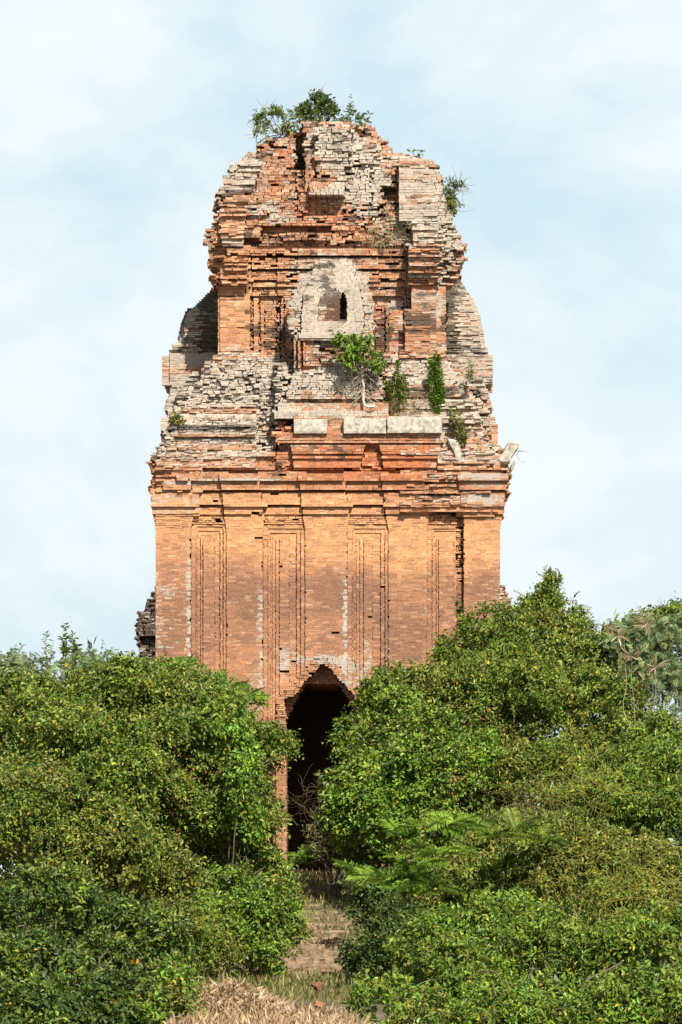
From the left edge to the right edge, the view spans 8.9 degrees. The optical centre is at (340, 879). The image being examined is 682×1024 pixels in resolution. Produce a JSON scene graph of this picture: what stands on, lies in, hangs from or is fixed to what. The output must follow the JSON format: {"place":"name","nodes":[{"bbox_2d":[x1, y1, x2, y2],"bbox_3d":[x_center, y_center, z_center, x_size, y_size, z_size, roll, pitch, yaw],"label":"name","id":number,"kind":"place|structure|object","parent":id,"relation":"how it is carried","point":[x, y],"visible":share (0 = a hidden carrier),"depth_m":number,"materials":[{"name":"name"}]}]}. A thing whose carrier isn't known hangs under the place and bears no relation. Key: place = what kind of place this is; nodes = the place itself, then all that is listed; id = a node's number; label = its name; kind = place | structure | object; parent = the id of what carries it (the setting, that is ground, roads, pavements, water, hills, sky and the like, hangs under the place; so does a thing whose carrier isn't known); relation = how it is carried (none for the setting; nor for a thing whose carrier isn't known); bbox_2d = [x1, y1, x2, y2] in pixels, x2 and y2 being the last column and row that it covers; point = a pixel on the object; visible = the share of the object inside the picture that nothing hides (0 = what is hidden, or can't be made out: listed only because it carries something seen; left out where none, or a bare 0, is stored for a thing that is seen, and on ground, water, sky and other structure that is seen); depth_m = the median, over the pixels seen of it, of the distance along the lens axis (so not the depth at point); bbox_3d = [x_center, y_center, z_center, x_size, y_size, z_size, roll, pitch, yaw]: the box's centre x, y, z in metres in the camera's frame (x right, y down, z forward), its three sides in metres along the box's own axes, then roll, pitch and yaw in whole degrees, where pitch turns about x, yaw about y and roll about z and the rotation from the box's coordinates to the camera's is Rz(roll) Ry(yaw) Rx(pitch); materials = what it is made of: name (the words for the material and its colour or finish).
{"place":"outdoors","nodes":[
{"label":"outdoors","id":0,"kind":"place"},
{"bbox_2d":[17,643,33,660],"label":"sapling","id":1,"kind":"object","parent":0,"point":[22,648],"visible":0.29,"depth_m":127.94,"materials":[{"name":"green plant"}]},
{"bbox_2d":[0,876,681,1023],"bbox_3d":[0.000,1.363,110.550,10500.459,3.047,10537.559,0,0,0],"label":"ground","id":2,"kind":"structure","parent":0,"point":[379,1012],"depth_m":121.79,"materials":[{"name":"brown soil"}]},
{"bbox_2d":[40,631,55,675],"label":"sapling","id":3,"kind":"object","parent":2,"relation":"on","point":[51,655],"visible":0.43,"depth_m":127.45,"materials":[{"name":"green plant"}]},
{"bbox_2d":[0,636,112,706],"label":"acacia tree","id":4,"kind":"object","parent":2,"relation":"on","point":[10,661],"visible":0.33,"depth_m":125.58,"materials":[{"name":"green plant"}]},
{"bbox_2d":[58,622,83,676],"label":"sapling","id":5,"kind":"object","parent":2,"relation":"on","point":[64,644],"visible":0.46,"depth_m":127.92,"materials":[{"name":"green plant"}]},
{"bbox_2d":[0,834,212,1023],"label":"bush","id":6,"kind":"object","parent":2,"relation":"on","point":[96,960],"visible":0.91,"depth_m":96.79,"materials":[{"name":"green plant"}]},
{"bbox_2d":[0,758,216,981],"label":"bush","id":7,"kind":"object","parent":2,"relation":"on","point":[117,838],"visible":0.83,"depth_m":109.16,"materials":[{"name":"green plant"}]},
{"bbox_2d":[134,586,155,744],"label":"stone tower","id":8,"kind":"structure","parent":2,"relation":"on","point":[145,631],"depth_m":174.04,"materials":[{"name":"stone"}]},
{"bbox_2d":[0,650,303,956],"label":"bush","id":9,"kind":"object","parent":2,"relation":"on","point":[113,712],"visible":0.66,"depth_m":118.65,"materials":[{"name":"green plant"}]},
{"bbox_2d":[193,690,275,977],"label":"vine","id":10,"kind":"object","parent":9,"relation":"hanging from","point":[247,747],"visible":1,"depth_m":118.45,"materials":[{"name":"green plant"}]},
{"bbox_2d":[106,948,211,1023],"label":"shrub","id":11,"kind":"object","parent":2,"relation":"on","point":[185,998],"visible":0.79,"depth_m":82.15,"materials":[{"name":"green plant"}]},
{"bbox_2d":[118,645,245,885],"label":"bush","id":12,"kind":"object","parent":2,"relation":"on","point":[224,676],"visible":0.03,"depth_m":128.61,"materials":[{"name":"green plant"}]},
{"bbox_2d":[156,654,272,708],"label":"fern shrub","id":13,"kind":"object","parent":12,"relation":"attached to","point":[246,689],"visible":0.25,"depth_m":126.03,"materials":[{"name":"green plant"}]},
{"bbox_2d":[121,882,258,982],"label":"shrub","id":14,"kind":"object","parent":2,"relation":"on","point":[221,952],"visible":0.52,"depth_m":111.30,"materials":[{"name":"green plant"}]},
{"bbox_2d":[185,851,316,980],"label":"shrub","id":15,"kind":"object","parent":2,"relation":"on","point":[272,910],"visible":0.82,"depth_m":117.18,"materials":[{"name":"green plant"}]},
{"bbox_2d":[163,974,376,1023],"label":"straw","id":16,"kind":"object","parent":2,"relation":"on","point":[260,1006],"visible":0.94,"depth_m":83.19,"materials":[{"name":"beige plant"}]},
{"bbox_2d":[282,843,320,871],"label":"fern shrub","id":17,"kind":"object","parent":2,"relation":"on","point":[306,850],"visible":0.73,"depth_m":135.76,"materials":[{"name":"green plant"}]},
{"bbox_2d":[156,866,468,1004],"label":"grass","id":18,"kind":"structure","parent":2,"relation":"on","point":[291,985],"depth_m":109.80,"materials":[{"name":"green plant"}]},
{"bbox_2d":[280,903,352,980],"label":"staircase","id":19,"kind":"structure","parent":2,"relation":"on","point":[304,961],"depth_m":122.74,"materials":[{"name":"beige stone"}]},
{"bbox_2d":[270,893,362,979],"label":"grass","id":20,"kind":"structure","parent":2,"relation":"on","point":[323,912],"depth_m":125.41,"materials":[{"name":"green plant"}]},
{"bbox_2d":[311,981,325,990],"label":"loose brick","id":21,"kind":"object","parent":2,"relation":"on","point":[317,986],"visible":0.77,"depth_m":103.93,"materials":[{"name":"orange brick"}]},
{"bbox_2d":[313,1000,324,1008],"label":"loose brick","id":22,"kind":"object","parent":2,"relation":"on","point":[317,1003],"visible":0.46,"depth_m":92.88,"materials":[{"name":"orange brick"}]},
{"bbox_2d":[286,868,354,903],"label":"dry grass","id":23,"kind":"structure","parent":2,"relation":"on","point":[321,876],"depth_m":133.32,"materials":[{"name":"brown plant"}]},
{"bbox_2d":[300,772,355,898],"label":"shrub","id":24,"kind":"object","parent":2,"relation":"on","point":[321,848],"visible":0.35,"depth_m":130.69,"materials":[{"name":"brown plant"}]},
{"bbox_2d":[146,121,518,874],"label":"brick tower","id":25,"kind":"structure","parent":2,"relation":"on","point":[322,545],"depth_m":140.21,"materials":[{"name":"brick"}]},
{"bbox_2d":[168,409,186,437],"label":"weed","id":26,"kind":"object","parent":25,"relation":"on","point":[172,420],"visible":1,"depth_m":140.38,"materials":[{"name":"green plant"}]},
{"bbox_2d":[243,98,303,148],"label":"shrub","id":27,"kind":"object","parent":25,"relation":"on","point":[277,112],"visible":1,"depth_m":142.90,"materials":[{"name":"green plant"}]},
{"bbox_2d":[264,658,373,861],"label":"doorway","id":28,"kind":"structure","parent":25,"relation":"in","point":[333,680],"depth_m":140.27,"materials":[{"name":"brick"}]},
{"bbox_2d":[294,87,344,124],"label":"shrub","id":29,"kind":"object","parent":25,"relation":"on","point":[323,105],"visible":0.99,"depth_m":143.08,"materials":[{"name":"green plant"}]},
{"bbox_2d":[331,94,354,122],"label":"dry plant","id":30,"kind":"object","parent":25,"relation":"on","point":[342,119],"visible":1,"depth_m":143.02,"materials":[{"name":"green plant"}]},
{"bbox_2d":[328,329,386,407],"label":"ledge tree","id":31,"kind":"object","parent":25,"relation":"on","point":[351,346],"visible":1,"depth_m":139.65,"materials":[{"name":"green plant"}]},
{"bbox_2d":[353,109,373,126],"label":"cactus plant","id":32,"kind":"object","parent":25,"relation":"on","point":[359,117],"visible":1,"depth_m":143.04,"materials":[{"name":"green plant"}]},
{"bbox_2d":[354,201,424,256],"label":"dry grass","id":33,"kind":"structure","parent":25,"relation":"on","point":[388,232],"depth_m":141.65,"materials":[{"name":"beige plant"}]},
{"bbox_2d":[383,359,408,415],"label":"shrub","id":34,"kind":"object","parent":25,"relation":"on","point":[398,385],"visible":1,"depth_m":140.31,"materials":[{"name":"green plant"}]},
{"bbox_2d":[381,385,440,416],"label":"dry grass","id":35,"kind":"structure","parent":25,"relation":"on","point":[415,406],"depth_m":140.23,"materials":[{"name":"beige plant"}]},
{"bbox_2d":[407,149,424,156],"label":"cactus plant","id":36,"kind":"object","parent":25,"relation":"on","point":[414,150],"visible":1,"depth_m":142.50,"materials":[{"name":"green plant"}]},
{"bbox_2d":[424,350,446,413],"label":"shrub","id":37,"kind":"object","parent":25,"relation":"on","point":[435,380],"visible":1,"depth_m":140.28,"materials":[{"name":"green plant"}]},
{"bbox_2d":[442,189,470,217],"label":"shrub","id":38,"kind":"object","parent":25,"relation":"on","point":[452,204],"visible":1,"depth_m":142.05,"materials":[{"name":"green plant"}]},
{"bbox_2d":[439,164,474,202],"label":"shrub","id":39,"kind":"object","parent":25,"relation":"on","point":[455,183],"visible":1,"depth_m":142.22,"materials":[{"name":"green plant"}]},
{"bbox_2d":[447,404,469,446],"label":"shrub","id":40,"kind":"object","parent":25,"relation":"on","point":[459,432],"visible":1,"depth_m":139.76,"materials":[{"name":"green plant"}]},
{"bbox_2d":[464,360,474,383],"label":"weed","id":41,"kind":"object","parent":25,"relation":"on","point":[469,372],"visible":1,"depth_m":140.84,"materials":[{"name":"green plant"}]},
{"bbox_2d":[332,863,475,992],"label":"shrub","id":42,"kind":"object","parent":2,"relation":"on","point":[367,952],"visible":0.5,"depth_m":114.06,"materials":[{"name":"green plant"}]},
{"bbox_2d":[340,956,473,1023],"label":"shrub","id":43,"kind":"object","parent":2,"relation":"on","point":[401,1011],"visible":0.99,"depth_m":82.16,"materials":[{"name":"green plant"}]},
{"bbox_2d":[331,808,492,896],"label":"fern shrub","id":44,"kind":"object","parent":2,"relation":"on","point":[400,881],"visible":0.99,"depth_m":105.37,"materials":[{"name":"green plant"}]},
{"bbox_2d":[398,811,426,862],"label":"fern","id":45,"kind":"object","parent":44,"relation":"on","point":[417,845],"visible":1,"depth_m":104.35,"materials":[{"name":"green plant"}]},
{"bbox_2d":[309,656,515,885],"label":"bush","id":46,"kind":"object","parent":2,"relation":"on","point":[358,799],"visible":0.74,"depth_m":125.60,"materials":[{"name":"green plant"}]},
{"bbox_2d":[500,585,511,654],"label":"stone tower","id":47,"kind":"structure","parent":2,"relation":"on","point":[503,595],"depth_m":177.03,"materials":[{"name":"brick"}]},
{"bbox_2d":[382,565,668,886],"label":"bush","id":48,"kind":"object","parent":2,"relation":"on","point":[535,677],"visible":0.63,"depth_m":127.88,"materials":[{"name":"green plant"}]},
{"bbox_2d":[439,596,466,649],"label":"sapling","id":49,"kind":"object","parent":48,"relation":"on","point":[458,611],"visible":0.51,"depth_m":132.93,"materials":[{"name":"green plant"}]},
{"bbox_2d":[382,881,681,1023],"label":"bush","id":50,"kind":"object","parent":2,"relation":"on","point":[569,971],"visible":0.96,"depth_m":95.67,"materials":[{"name":"green plant"}]},
{"bbox_2d":[400,793,681,944],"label":"bush","id":51,"kind":"object","parent":2,"relation":"on","point":[475,871],"visible":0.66,"depth_m":108.31,"materials":[{"name":"green plant"}]},
{"bbox_2d":[276,762,584,844],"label":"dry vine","id":52,"kind":"object","parent":51,"relation":"hanging from","point":[515,800],"visible":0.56,"depth_m":109.93,"materials":[{"name":"brown plant"}]},
{"bbox_2d":[495,804,681,928],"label":"golden vine","id":53,"kind":"object","parent":2,"relation":"on","point":[636,884],"visible":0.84,"depth_m":103.61,"materials":[{"name":"plant"}]},
{"bbox_2d":[556,697,681,963],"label":"bush","id":54,"kind":"object","parent":2,"relation":"on","point":[641,748],"visible":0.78,"depth_m":113.45,"materials":[{"name":"green plant"}]},
{"bbox_2d":[502,727,661,818],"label":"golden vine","id":55,"kind":"object","parent":54,"relation":"on","point":[607,789],"visible":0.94,"depth_m":112.38,"materials":[{"name":"plant"}]},
{"bbox_2d":[598,596,675,739],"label":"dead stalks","id":56,"kind":"object","parent":54,"relation":"on","point":[635,651],"visible":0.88,"depth_m":124.74,"materials":[{"name":"brown plant"}]},
{"bbox_2d":[595,603,681,866],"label":"acacia tree","id":57,"kind":"object","parent":2,"relation":"on","point":[659,642],"visible":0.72,"depth_m":129.02,"materials":[{"name":"green plant"}]},
{"bbox_2d":[601,591,681,871],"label":"tree","id":58,"kind":"object","parent":2,"relation":"on","point":[665,610],"visible":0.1,"depth_m":143.55,"materials":[{"name":"green plant"}]},
{"bbox_2d":[0,0,681,875],"label":"sky","id":59,"kind":"structure","parent":0,"point":[122,122],"materials":[{"name":"blue"}]},
{"bbox_2d":[466,801,572,854],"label":"fern shrub","id":60,"kind":"object","parent":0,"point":[516,834],"visible":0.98,"depth_m":106.81,"materials":[{"name":"green plant"}]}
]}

